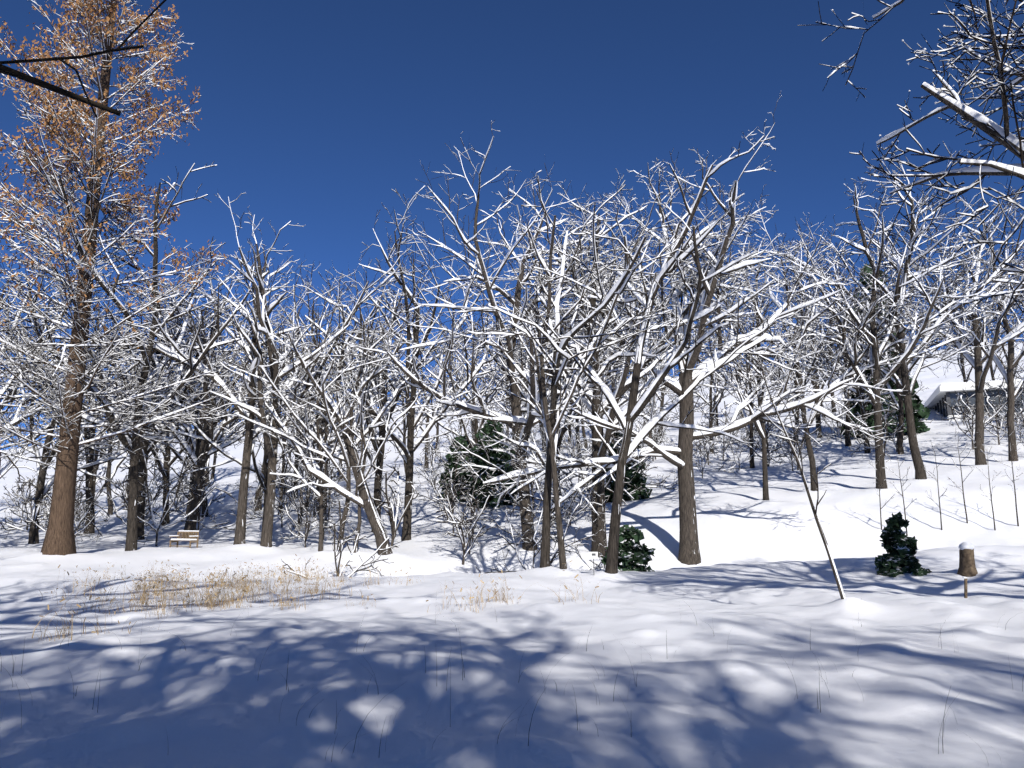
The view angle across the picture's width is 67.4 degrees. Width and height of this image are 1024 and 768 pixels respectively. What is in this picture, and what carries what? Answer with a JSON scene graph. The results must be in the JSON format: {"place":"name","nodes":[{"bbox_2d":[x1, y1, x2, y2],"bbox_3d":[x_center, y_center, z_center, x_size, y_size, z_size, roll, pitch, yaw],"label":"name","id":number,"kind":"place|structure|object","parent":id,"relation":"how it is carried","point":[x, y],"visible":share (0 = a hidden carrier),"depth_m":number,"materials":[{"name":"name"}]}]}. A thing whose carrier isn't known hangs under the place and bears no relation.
{"place":"outdoors","nodes":[
{"label":"outdoors","id":0,"kind":"place"},
{"bbox_2d":[0,342,1023,767],"bbox_3d":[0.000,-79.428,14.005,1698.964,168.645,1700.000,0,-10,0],"label":"snow ground","id":1,"kind":"structure","parent":0,"point":[758,584],"depth_m":9.79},
{"bbox_2d":[4,475,47,529],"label":"shrub","id":2,"kind":"object","parent":1,"relation":"on","point":[25,503],"visible":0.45,"depth_m":69.48,"materials":[{"name":"grey plant"}]},
{"bbox_2d":[0,368,52,480],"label":"forest tree","id":3,"kind":"object","parent":1,"relation":"on","point":[10,467],"visible":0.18,"depth_m":102.25,"materials":[{"name":"white plant"}]},
{"bbox_2d":[0,460,90,538],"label":"shrub","id":4,"kind":"object","parent":1,"relation":"on","point":[30,496],"visible":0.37,"depth_m":57.99,"materials":[{"name":"grey plant"}]},
{"bbox_2d":[0,257,95,442],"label":"forest tree","id":5,"kind":"object","parent":1,"relation":"on","point":[6,399],"visible":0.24,"depth_m":54.91,"materials":[{"name":"white plant"}]},
{"bbox_2d":[26,485,107,548],"bbox_3d":[-25.133,7.430,43.095,3.838,4.340,3.878,7,-12,-36],"label":"shrub","id":6,"kind":"object","parent":1,"relation":"on","point":[77,511],"visible":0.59,"depth_m":43.19,"materials":[{"name":"grey plant"}]},
{"bbox_2d":[38,480,109,541],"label":"shrub","id":7,"kind":"object","parent":1,"relation":"on","point":[77,527],"visible":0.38,"depth_m":46.65,"materials":[{"name":"grey plant"}]},
{"bbox_2d":[11,359,136,492],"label":"forest tree","id":8,"kind":"object","parent":1,"relation":"on","point":[95,471],"visible":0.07,"depth_m":86.40,"materials":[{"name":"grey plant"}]},
{"bbox_2d":[0,222,151,403],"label":"forest tree","id":9,"kind":"object","parent":1,"relation":"on","point":[46,338],"visible":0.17,"depth_m":46.77,"materials":[{"name":"white plant"}]},
{"bbox_2d":[0,281,159,543],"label":"forest tree","id":10,"kind":"object","parent":1,"relation":"on","point":[43,489],"visible":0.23,"depth_m":57.41,"materials":[{"name":"white plant"}]},
{"bbox_2d":[0,268,160,492],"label":"forest tree","id":11,"kind":"object","parent":1,"relation":"on","point":[18,420],"visible":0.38,"depth_m":40.91,"materials":[{"name":"white plant"}]},
{"bbox_2d":[26,363,200,514],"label":"forest tree","id":12,"kind":"object","parent":1,"relation":"on","point":[109,475],"visible":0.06,"depth_m":83.91,"materials":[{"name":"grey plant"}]},
{"bbox_2d":[46,303,181,533],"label":"tree","id":13,"kind":"object","parent":1,"relation":"on","point":[89,483],"visible":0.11,"depth_m":63.89,"materials":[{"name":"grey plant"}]},
{"bbox_2d":[10,251,245,539],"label":"tree","id":14,"kind":"object","parent":1,"relation":"on","point":[141,480],"visible":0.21,"depth_m":55.56,"materials":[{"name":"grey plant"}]},
{"bbox_2d":[0,0,257,555],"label":"dawn redwood","id":15,"kind":"object","parent":1,"relation":"on","point":[59,538],"visible":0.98,"depth_m":36.06,"materials":[{"name":"brown plant"}]},
{"bbox_2d":[103,473,173,529],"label":"shrub","id":16,"kind":"object","parent":1,"relation":"on","point":[119,495],"visible":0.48,"depth_m":58.83,"materials":[{"name":"grey plant"}]},
{"bbox_2d":[20,289,270,496],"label":"forest tree","id":17,"kind":"object","parent":1,"relation":"on","point":[196,446],"visible":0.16,"depth_m":66.49,"materials":[{"name":"white plant"}]},
{"bbox_2d":[0,108,296,550],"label":"forest tree","id":18,"kind":"object","parent":1,"relation":"on","point":[131,540],"visible":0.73,"depth_m":39.08,"materials":[{"name":"brown plant"}]},
{"bbox_2d":[114,438,237,545],"bbox_3d":[-20.482,6.502,45.243,6.154,6.887,6.091,-1,-10,8],"label":"shrub","id":19,"kind":"object","parent":1,"relation":"on","point":[155,523],"visible":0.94,"depth_m":45.26,"materials":[{"name":"brown plant"}]},
{"bbox_2d":[55,287,296,525],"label":"forest tree","id":20,"kind":"object","parent":1,"relation":"on","point":[169,462],"visible":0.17,"depth_m":69.41,"materials":[{"name":"white plant"}]},
{"bbox_2d":[169,530,198,547],"bbox_3d":[-17.681,8.382,41.387,1.655,0.955,0.620,-5,-11,28],"label":"bench","id":21,"kind":"object","parent":1,"relation":"on","point":[191,539],"visible":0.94,"depth_m":41.47,"materials":[{"name":"brown wood"}]},
{"bbox_2d":[123,331,268,517],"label":"forest tree","id":22,"kind":"object","parent":1,"relation":"on","point":[205,504],"visible":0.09,"depth_m":74.80,"materials":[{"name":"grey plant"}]},
{"bbox_2d":[87,221,317,544],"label":"tree","id":23,"kind":"object","parent":1,"relation":"on","point":[251,435],"visible":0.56,"depth_m":40.71,"materials":[{"name":"grey plant"}]},
{"bbox_2d":[167,476,251,531],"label":"shrub","id":24,"kind":"object","parent":1,"relation":"on","point":[209,515],"visible":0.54,"depth_m":57.98,"materials":[{"name":"grey plant"}]},
{"bbox_2d":[106,302,338,513],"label":"forest tree","id":25,"kind":"object","parent":1,"relation":"on","point":[182,429],"visible":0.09,"depth_m":77.62,"materials":[{"name":"white plant"}]},
{"bbox_2d":[108,314,341,541],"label":"forest tree","id":26,"kind":"object","parent":1,"relation":"on","point":[259,474],"visible":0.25,"depth_m":51.56,"materials":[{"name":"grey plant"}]},
{"bbox_2d":[112,247,350,538],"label":"tree","id":27,"kind":"object","parent":1,"relation":"on","point":[205,447],"visible":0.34,"depth_m":55.08,"materials":[{"name":"grey plant"}]},
{"bbox_2d":[224,473,306,527],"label":"shrub","id":28,"kind":"object","parent":1,"relation":"on","point":[275,505],"visible":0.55,"depth_m":59.38,"materials":[{"name":"grey plant"}]},
{"bbox_2d":[230,380,305,514],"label":"forest tree","id":29,"kind":"object","parent":1,"relation":"on","point":[282,467],"visible":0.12,"depth_m":69.47,"materials":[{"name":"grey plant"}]},
{"bbox_2d":[170,269,390,528],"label":"forest tree","id":30,"kind":"object","parent":1,"relation":"on","point":[326,427],"visible":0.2,"depth_m":57.30,"materials":[{"name":"white plant"}]},
{"bbox_2d":[218,280,359,510],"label":"forest tree","id":31,"kind":"object","parent":1,"relation":"on","point":[257,495],"visible":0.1,"depth_m":75.38,"materials":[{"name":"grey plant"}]},
{"bbox_2d":[260,464,328,538],"bbox_3d":[-14.631,8.160,51.703,4.486,5.386,7.153,2,-10,-13],"label":"shrub","id":32,"kind":"object","parent":1,"relation":"on","point":[299,508],"visible":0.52,"depth_m":50.24,"materials":[{"name":"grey plant"}]},
{"bbox_2d":[190,193,411,546],"bbox_3d":[-11.171,-0.715,38.825,9.304,18.398,10.138,9,-13,-41],"label":"tree","id":33,"kind":"object","parent":1,"relation":"on","point":[263,326],"visible":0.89,"depth_m":39.56,"materials":[{"name":"grey plant"}]},
{"bbox_2d":[274,490,331,547],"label":"shrub","id":34,"kind":"object","parent":1,"relation":"on","point":[306,526],"visible":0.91,"depth_m":41.76,"materials":[{"name":"grey plant"}]},
{"bbox_2d":[216,313,408,550],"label":"tree","id":35,"kind":"object","parent":1,"relation":"on","point":[347,478],"visible":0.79,"depth_m":39.24,"materials":[{"name":"brown plant"}]},
{"bbox_2d":[274,473,353,539],"bbox_3d":[-11.701,7.604,47.418,4.214,4.716,4.171,-4,-11,20],"label":"shrub","id":36,"kind":"object","parent":1,"relation":"on","point":[333,502],"visible":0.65,"depth_m":46.80,"materials":[{"name":"grey plant"}]},
{"bbox_2d":[217,295,418,554],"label":"leaning tree","id":37,"kind":"object","parent":1,"relation":"on","point":[364,500],"visible":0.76,"depth_m":39.46,"materials":[{"name":"brown plant"}]},
{"bbox_2d":[259,327,409,550],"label":"tree","id":38,"kind":"object","parent":1,"relation":"on","point":[314,490],"visible":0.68,"depth_m":40.10,"materials":[{"name":"grey plant"}]},
{"bbox_2d":[282,489,398,577],"bbox_3d":[-7.236,6.860,32.523,4.669,4.882,2.260,5,-11,-28],"label":"shrub","id":39,"kind":"object","parent":1,"relation":"on","point":[355,532],"visible":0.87,"depth_m":32.59,"materials":[{"name":"brown plant"}]},
{"bbox_2d":[263,259,434,515],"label":"forest tree","id":40,"kind":"object","parent":1,"relation":"on","point":[356,335],"visible":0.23,"depth_m":67.70,"materials":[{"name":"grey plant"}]},
{"bbox_2d":[219,251,494,531],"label":"forest tree","id":41,"kind":"object","parent":1,"relation":"on","point":[377,480],"visible":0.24,"depth_m":52.47,"materials":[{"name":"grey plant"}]},
{"bbox_2d":[325,359,442,552],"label":"tree","id":42,"kind":"object","parent":1,"relation":"on","point":[364,445],"visible":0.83,"depth_m":39.21,"materials":[{"name":"brown plant"}]},
{"bbox_2d":[372,457,418,546],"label":"shrub","id":43,"kind":"object","parent":1,"relation":"on","point":[392,520],"visible":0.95,"depth_m":43.41,"materials":[{"name":"grey plant"}]},
{"bbox_2d":[271,185,537,540],"bbox_3d":[-6.310,-0.892,48.594,12.175,22.040,16.868,-7,-12,36],"label":"forest tree","id":44,"kind":"object","parent":1,"relation":"on","point":[407,452],"visible":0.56,"depth_m":46.78,"materials":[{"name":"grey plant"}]},
{"bbox_2d":[347,323,471,468],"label":"forest tree","id":45,"kind":"object","parent":1,"relation":"on","point":[427,436],"visible":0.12,"depth_m":99.33,"materials":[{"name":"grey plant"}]},
{"bbox_2d":[364,348,471,480],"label":"forest tree","id":46,"kind":"object","parent":1,"relation":"on","point":[404,429],"visible":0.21,"depth_m":83.30,"materials":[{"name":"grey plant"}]},
{"bbox_2d":[431,457,469,513],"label":"shrub","id":47,"kind":"object","parent":1,"relation":"on","point":[457,488],"visible":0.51,"depth_m":52.97,"materials":[{"name":"grey plant"}]},
{"bbox_2d":[377,304,529,461],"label":"forest tree","id":48,"kind":"object","parent":1,"relation":"on","point":[493,393],"visible":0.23,"depth_m":66.51,"materials":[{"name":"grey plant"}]},
{"bbox_2d":[438,435,473,501],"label":"holly","id":49,"kind":"object","parent":1,"relation":"on","point":[463,441],"visible":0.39,"depth_m":64.90,"materials":[{"name":"green plant"}]},
{"bbox_2d":[414,457,498,533],"bbox_3d":[-3.898,7.108,48.011,4.668,5.224,4.620,7,-12,-34],"label":"shrub","id":50,"kind":"object","parent":1,"relation":"on","point":[448,485],"visible":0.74,"depth_m":47.83,"materials":[{"name":"grey plant"}]},
{"bbox_2d":[431,484,489,564],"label":"shrub","id":51,"kind":"object","parent":1,"relation":"on","point":[460,523],"visible":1,"depth_m":39.31,"materials":[{"name":"grey plant"}]},
{"bbox_2d":[403,302,525,446],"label":"forest tree","id":52,"kind":"object","parent":1,"relation":"on","point":[459,374],"visible":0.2,"depth_m":96.54,"materials":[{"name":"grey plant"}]},
{"bbox_2d":[445,493,498,553],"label":"shrub","id":53,"kind":"object","parent":1,"relation":"on","point":[470,522],"visible":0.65,"depth_m":41.13,"materials":[{"name":"grey plant"}]},
{"bbox_2d":[344,120,624,550],"bbox_3d":[-0.743,-2.115,40.076,11.752,21.992,13.969,-6,-12,30],"label":"tree","id":54,"kind":"object","parent":1,"relation":"on","point":[483,412],"visible":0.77,"depth_m":39.94,"materials":[{"name":"grey plant"}]},
{"bbox_2d":[462,420,518,507],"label":"holly","id":55,"kind":"object","parent":1,"relation":"on","point":[495,458],"visible":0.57,"depth_m":60.69,"materials":[{"name":"green plant"}]},
{"bbox_2d":[442,323,550,429],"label":"forest tree","id":56,"kind":"object","parent":1,"relation":"on","point":[494,399],"visible":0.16,"depth_m":84.12,"materials":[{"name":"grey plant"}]},
{"bbox_2d":[0,554,1023,764],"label":"dry grass","id":57,"kind":"structure","parent":1,"relation":"on","point":[164,605],"depth_m":14.99,"materials":[{"name":"brown"}]},
{"bbox_2d":[457,300,568,464],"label":"forest tree","id":58,"kind":"object","parent":1,"relation":"on","point":[522,404],"visible":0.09,"depth_m":90.53,"materials":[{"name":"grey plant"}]},
{"bbox_2d":[490,449,569,523],"bbox_3d":[1.317,6.290,45.999,2.741,5.921,5.663,-8,-13,38],"label":"shrub","id":59,"kind":"object","parent":1,"relation":"on","point":[532,494],"visible":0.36,"depth_m":45.34,"materials":[{"name":"grey plant"}]},
{"bbox_2d":[476,483,601,572],"bbox_3d":[1.591,7.484,36.478,5.014,5.612,4.963,7,-12,-34],"label":"shrub","id":60,"kind":"object","parent":1,"relation":"on","point":[555,555],"visible":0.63,"depth_m":36.58,"materials":[{"name":"brown plant"}]},
{"bbox_2d":[453,178,688,567],"bbox_3d":[2.385,-0.970,24.913,6.601,14.450,10.683,-2,-10,12],"label":"tree","id":61,"kind":"object","parent":1,"relation":"on","point":[623,279],"visible":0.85,"depth_m":24.69,"materials":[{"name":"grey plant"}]},
{"bbox_2d":[538,451,606,525],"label":"shrub","id":62,"kind":"object","parent":1,"relation":"on","point":[566,481],"visible":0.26,"depth_m":47.29,"materials":[{"name":"grey plant"}]},
{"bbox_2d":[455,228,693,519],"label":"forest tree","id":63,"kind":"object","parent":1,"relation":"on","point":[563,431],"visible":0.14,"depth_m":51.38,"materials":[{"name":"white plant"}]},
{"bbox_2d":[491,169,681,568],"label":"tree","id":64,"kind":"object","parent":1,"relation":"on","point":[549,432],"visible":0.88,"depth_m":25.12,"materials":[{"name":"grey plant"}]},
{"bbox_2d":[499,260,678,442],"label":"forest tree","id":65,"kind":"object","parent":1,"relation":"on","point":[624,400],"visible":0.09,"depth_m":77.60,"materials":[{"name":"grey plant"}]},
{"bbox_2d":[601,524,655,571],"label":"holly shrub","id":66,"kind":"object","parent":1,"relation":"on","point":[631,551],"visible":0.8,"depth_m":25.23,"materials":[{"name":"green plant"}]},
{"bbox_2d":[605,431,652,502],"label":"holly","id":67,"kind":"object","parent":1,"relation":"on","point":[638,479],"visible":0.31,"depth_m":56.00,"materials":[{"name":"green plant"}]},
{"bbox_2d":[480,179,779,556],"bbox_3d":[6.656,-0.918,43.526,16.190,21.210,14.547,-5,-11,27],"label":"tree","id":68,"kind":"object","parent":1,"relation":"on","point":[621,388],"visible":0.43,"depth_m":41.23,"materials":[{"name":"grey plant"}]},
{"bbox_2d":[522,135,809,573],"bbox_3d":[5.460,-0.436,26.128,8.346,13.975,8.646,-7,-12,35],"label":"tree","id":69,"kind":"object","parent":1,"relation":"on","point":[641,354],"visible":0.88,"depth_m":24.97,"materials":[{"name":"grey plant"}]},
{"bbox_2d":[428,92,907,564],"bbox_3d":[7.952,-2.348,43.209,24.460,24.428,17.198,0,-10,0],"label":"oak","id":70,"kind":"object","parent":1,"relation":"on","point":[689,550],"visible":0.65,"depth_m":40.45,"materials":[{"name":"grey plant"}]},
{"bbox_2d":[657,322,764,453],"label":"forest tree","id":71,"kind":"object","parent":1,"relation":"on","point":[712,408],"visible":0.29,"depth_m":83.69,"materials":[{"name":"brown plant"}]},
{"bbox_2d":[693,438,749,478],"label":"shrub","id":72,"kind":"object","parent":1,"relation":"on","point":[700,452],"visible":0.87,"depth_m":65.72,"materials":[{"name":"grey plant"}]},
{"bbox_2d":[715,428,759,469],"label":"shrub","id":73,"kind":"object","parent":1,"relation":"on","point":[730,446],"visible":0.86,"depth_m":69.34,"materials":[{"name":"grey plant"}]},
{"bbox_2d":[688,275,798,387],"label":"forest tree","id":74,"kind":"object","parent":1,"relation":"on","point":[734,329],"visible":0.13,"depth_m":98.85,"materials":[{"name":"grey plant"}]},
{"bbox_2d":[712,284,799,467],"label":"forest tree","id":75,"kind":"object","parent":1,"relation":"on","point":[751,390],"visible":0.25,"depth_m":70.37,"materials":[{"name":"brown plant"}]},
{"bbox_2d":[661,248,894,499],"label":"tree","id":76,"kind":"object","parent":1,"relation":"on","point":[760,427],"visible":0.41,"depth_m":49.42,"materials":[{"name":"brown plant"}]},
{"bbox_2d":[754,427,811,470],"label":"shrub","id":77,"kind":"object","parent":1,"relation":"on","point":[783,461],"visible":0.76,"depth_m":65.16,"materials":[{"name":"grey plant"}]},
{"bbox_2d":[760,414,825,469],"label":"shrub","id":78,"kind":"object","parent":1,"relation":"on","point":[796,445],"visible":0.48,"depth_m":65.70,"materials":[{"name":"grey plant"}]},
{"bbox_2d":[754,348,845,598],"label":"sapling","id":79,"kind":"object","parent":1,"relation":"on","point":[833,567],"visible":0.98,"depth_m":13.91,"materials":[{"name":"brown plant"}]},
{"bbox_2d":[712,288,912,450],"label":"forest tree","id":80,"kind":"object","parent":1,"relation":"on","point":[805,382],"visible":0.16,"depth_m":76.03,"materials":[{"name":"brown plant"}]},
{"bbox_2d":[767,289,895,446],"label":"forest tree","id":81,"kind":"object","parent":1,"relation":"on","point":[847,439],"visible":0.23,"depth_m":77.91,"materials":[{"name":"brown plant"}]},
{"bbox_2d":[749,266,921,437],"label":"forest tree","id":82,"kind":"object","parent":1,"relation":"on","point":[818,417],"visible":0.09,"depth_m":87.89,"materials":[{"name":"brown plant"}]},
{"bbox_2d":[743,233,931,490],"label":"tree","id":83,"kind":"object","parent":1,"relation":"on","point":[811,457],"visible":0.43,"depth_m":51.34,"materials":[{"name":"brown plant"}]},
{"bbox_2d":[844,394,906,457],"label":"shrub","id":84,"kind":"object","parent":1,"relation":"on","point":[884,424],"visible":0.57,"depth_m":65.98,"materials":[{"name":"grey plant"}]},
{"bbox_2d":[739,150,1023,479],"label":"tree","id":85,"kind":"object","parent":1,"relation":"on","point":[919,467],"visible":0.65,"depth_m":51.72,"materials":[{"name":"brown plant"}]},
{"bbox_2d":[841,264,930,436],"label":"evergreen tree","id":86,"kind":"object","parent":1,"relation":"on","point":[920,410],"visible":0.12,"depth_m":81.84,"materials":[{"name":"green plant"}]},
{"bbox_2d":[780,260,991,452],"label":"forest tree","id":87,"kind":"object","parent":1,"relation":"on","point":[859,391],"visible":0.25,"depth_m":71.13,"materials":[{"name":"brown plant"}]},
{"bbox_2d":[773,148,1007,488],"bbox_3d":[24.826,-4.652,51.502,14.968,23.853,14.641,0,-10,0],"label":"tree","id":88,"kind":"object","parent":1,"relation":"on","point":[876,352],"visible":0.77,"depth_m":49.99,"materials":[{"name":"brown plant"}]},
{"bbox_2d":[874,512,931,576],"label":"evergreen shrub","id":89,"kind":"object","parent":1,"relation":"on","point":[900,548],"visible":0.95,"depth_m":24.96,"materials":[{"name":"green plant"}]},
{"bbox_2d":[797,0,1023,332],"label":"oak","id":90,"kind":"object","parent":1,"relation":"on","point":[1008,140],"visible":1,"depth_m":13.37,"materials":[{"name":"grey plant"}]},
{"bbox_2d":[801,224,1023,454],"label":"forest tree","id":91,"kind":"object","parent":1,"relation":"on","point":[899,406],"visible":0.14,"depth_m":67.56,"materials":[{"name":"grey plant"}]},
{"bbox_2d":[859,186,1023,464],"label":"tree","id":92,"kind":"object","parent":1,"relation":"on","point":[978,360],"visible":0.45,"depth_m":56.30,"materials":[{"name":"grey plant"}]},
{"bbox_2d":[923,298,999,381],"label":"forest tree","id":93,"kind":"object","parent":1,"relation":"on","point":[963,363],"visible":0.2,"depth_m":101.07,"materials":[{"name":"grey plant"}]},
{"bbox_2d":[905,197,1023,460],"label":"tree","id":94,"kind":"object","parent":1,"relation":"on","point":[1008,375],"visible":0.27,"depth_m":57.95,"materials":[{"name":"grey plant"}]},
{"bbox_2d":[957,542,977,576],"bbox_3d":[13.890,5.407,23.401,0.640,1.150,0.588,0,-10,0],"label":"stump","id":95,"kind":"object","parent":1,"relation":"on","point":[967,567],"visible":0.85,"depth_m":23.30,"materials":[{"name":"brown wood"}]},
{"bbox_2d":[936,387,1007,449],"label":"shrub","id":96,"kind":"object","parent":1,"relation":"on","point":[965,416],"visible":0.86,"depth_m":65.11,"materials":[{"name":"grey plant"}]},
{"bbox_2d":[924,379,1023,420],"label":"hill building","id":97,"kind":"structure","parent":1,"relation":"on","point":[946,392],"depth_m":89.99,"materials":[{"name":"concrete"}]},
{"bbox_2d":[943,283,1022,380],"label":"forest tree","id":98,"kind":"object","parent":1,"relation":"on","point":[992,371],"visible":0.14,"depth_m":110.07,"materials":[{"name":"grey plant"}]},
{"bbox_2d":[961,349,1023,421],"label":"shrub","id":99,"kind":"object","parent":1,"relation":"on","point":[1000,385],"visible":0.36,"depth_m":82.54,"materials":[{"name":"grey plant"}]},
{"bbox_2d":[967,392,1023,444],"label":"shrub","id":100,"kind":"object","parent":1,"relation":"on","point":[994,427],"visible":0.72,"depth_m":65.46,"materials":[{"name":"grey plant"}]},
{"bbox_2d":[968,300,1023,381],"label":"forest tree","id":101,"kind":"object","parent":1,"relation":"on","point":[1006,355],"visible":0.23,"depth_m":100.00,"materials":[{"name":"brown plant"}]},
{"bbox_2d":[0,0,1023,449],"label":"sky","id":102,"kind":"structure","parent":0,"point":[313,111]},
{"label":"tree","id":103,"kind":"object","parent":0,"visible":0},
{"bbox_2d":[0,0,165,116],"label":"tree branch","id":104,"kind":"object","parent":103,"relation":"attached to","point":[6,70],"visible":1,"depth_m":2.82,"materials":[{"name":"brown dark bark"}]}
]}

